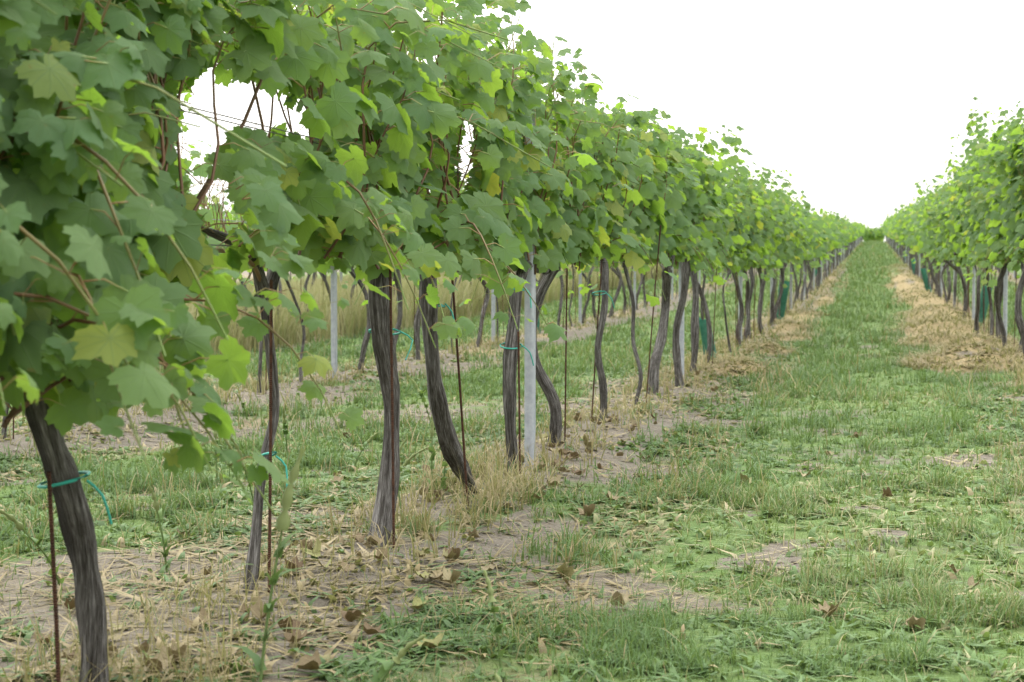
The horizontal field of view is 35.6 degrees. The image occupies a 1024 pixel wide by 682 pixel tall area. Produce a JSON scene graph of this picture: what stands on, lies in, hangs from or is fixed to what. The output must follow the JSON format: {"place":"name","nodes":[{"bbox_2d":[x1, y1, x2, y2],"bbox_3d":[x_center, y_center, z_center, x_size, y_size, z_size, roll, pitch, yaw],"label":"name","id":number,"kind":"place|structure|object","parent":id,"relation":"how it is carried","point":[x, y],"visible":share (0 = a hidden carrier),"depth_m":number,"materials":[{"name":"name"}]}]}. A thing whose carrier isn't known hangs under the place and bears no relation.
{"place":"outdoors","nodes":[
{"label":"outdoors","id":0,"kind":"place"},
{"bbox_2d":[178,120,631,289],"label":"vine leaves","id":1,"kind":"object","parent":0,"point":[219,206],"visible":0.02,"depth_m":11.56,"materials":[{"name":"green plant"}]},
{"bbox_2d":[0,0,818,409],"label":"vine shoots","id":2,"kind":"object","parent":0,"point":[134,192],"visible":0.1,"depth_m":4.66,"materials":[{"name":"plant"}]},
{"bbox_2d":[0,238,1023,681],"bbox_3d":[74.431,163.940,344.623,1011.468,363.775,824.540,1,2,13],"label":"terrain","id":3,"kind":"structure","parent":0,"point":[772,548],"depth_m":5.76,"materials":[{"name":"green plant"}]},
{"bbox_2d":[0,372,827,681],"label":"weed","id":4,"kind":"object","parent":3,"relation":"on","point":[282,522],"depth_m":3.78,"materials":[{"name":"green plant"}]},
{"bbox_2d":[169,261,678,354],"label":"tall dry grass","id":5,"kind":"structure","parent":3,"relation":"on","point":[286,326],"depth_m":25.53,"materials":[{"name":"beige plant"}]},
{"bbox_2d":[0,370,979,681],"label":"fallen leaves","id":6,"kind":"object","parent":3,"relation":"on","point":[314,660],"visible":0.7,"depth_m":4.75,"materials":[{"name":"brown plant"}]},
{"bbox_2d":[0,367,1023,681],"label":"soil clods","id":7,"kind":"object","parent":3,"relation":"on","point":[398,511],"visible":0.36,"depth_m":5.32,"materials":[{"name":"brown soil"}]},
{"bbox_2d":[1,226,1023,681],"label":"vine trunks","id":8,"kind":"object","parent":3,"relation":"on","point":[75,516],"visible":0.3,"depth_m":6.19,"materials":[{"name":"brown plant"}]},
{"bbox_2d":[37,288,614,523],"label":"plant ties","id":9,"kind":"object","parent":8,"relation":"attached to","point":[41,485],"visible":0.58,"depth_m":4.61,"materials":[{"name":"teal plastic"}]},
{"bbox_2d":[880,96,1023,287],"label":"vine leaves","id":10,"kind":"object","parent":8,"relation":"attached to","point":[967,226],"visible":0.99,"depth_m":19.23,"materials":[{"name":"green plant"}]},
{"bbox_2d":[920,99,1023,286],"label":"vine shoots","id":11,"kind":"object","parent":8,"relation":"attached to","point":[980,202],"visible":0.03,"depth_m":17.01,"materials":[{"name":"green plant"}]},
{"bbox_2d":[13,225,1016,681],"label":"support stakes","id":12,"kind":"object","parent":3,"relation":"on","point":[53,569],"visible":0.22,"depth_m":5.26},
{"bbox_2d":[224,67,1014,468],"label":"trellis posts","id":13,"kind":"object","parent":3,"relation":"on","point":[530,383],"visible":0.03,"depth_m":13.25,"materials":[{"name":"metal"}]},
{"bbox_2d":[210,189,238,220],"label":"vine leaves","id":14,"kind":"object","parent":13,"relation":"attached to","point":[225,202],"depth_m":33.95,"materials":[{"name":"green plant"}]},
{"bbox_2d":[186,190,354,270],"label":"vine leaves","id":15,"kind":"object","parent":13,"relation":"attached to","point":[232,212],"depth_m":27.02,"materials":[{"name":"green plant"}]},
{"bbox_2d":[193,193,354,280],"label":"vine leaves","id":16,"kind":"object","parent":13,"relation":"attached to","point":[211,210],"depth_m":18.58,"materials":[{"name":"green plant"}]},
{"bbox_2d":[173,93,634,288],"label":"vine leaves","id":17,"kind":"object","parent":13,"relation":"attached to","point":[201,170],"visible":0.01,"depth_m":10.83,"materials":[{"name":"green plant"}]},
{"bbox_2d":[0,0,865,404],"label":"vine leaves","id":18,"kind":"object","parent":13,"relation":"attached to","point":[394,172],"visible":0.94,"depth_m":4.76,"materials":[{"name":"green plant"}]},
{"bbox_2d":[0,0,348,485],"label":"leaf stems","id":19,"kind":"object","parent":18,"relation":"attached to","point":[11,408],"visible":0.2,"depth_m":2.93,"materials":[{"name":"green plant"}]},
{"bbox_2d":[0,0,345,514],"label":"vine shoots","id":20,"kind":"object","parent":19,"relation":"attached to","point":[13,412],"visible":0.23,"depth_m":2.90,"materials":[{"name":"plant"}]},
{"bbox_2d":[0,0,364,503],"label":"vine leaves","id":21,"kind":"object","parent":20,"relation":"attached to","point":[88,392],"visible":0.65,"depth_m":2.86,"materials":[{"name":"green plant"}]},
{"bbox_2d":[216,248,260,281],"bbox_3d":[-0.776,-0.181,4.256,0.031,0.133,0.725,0,2,11],"label":"vine tied cane","id":22,"kind":"object","parent":18,"relation":"attached to","point":[251,263],"visible":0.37,"depth_m":4.47,"materials":[{"name":"brown plant"}]},
{"bbox_2d":[179,17,1019,264],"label":"trellis wires","id":23,"kind":"object","parent":13,"relation":"attached to","point":[306,140],"visible":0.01,"depth_m":4.25,"materials":[{"name":"grey metal"}]},
{"bbox_2d":[536,251,991,359],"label":"vine guards","id":24,"kind":"object","parent":3,"relation":"on","point":[703,325],"visible":0.4,"depth_m":23.53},
{"bbox_2d":[862,224,884,241],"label":"distant trees","id":25,"kind":"object","parent":3,"relation":"on","point":[871,234],"visible":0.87,"depth_m":204.10,"materials":[{"name":"green plant"}]},
{"bbox_2d":[175,0,1023,241],"label":"sky","id":26,"kind":"structure","parent":0,"point":[862,102],"materials":[{"name":"white"}]}
]}

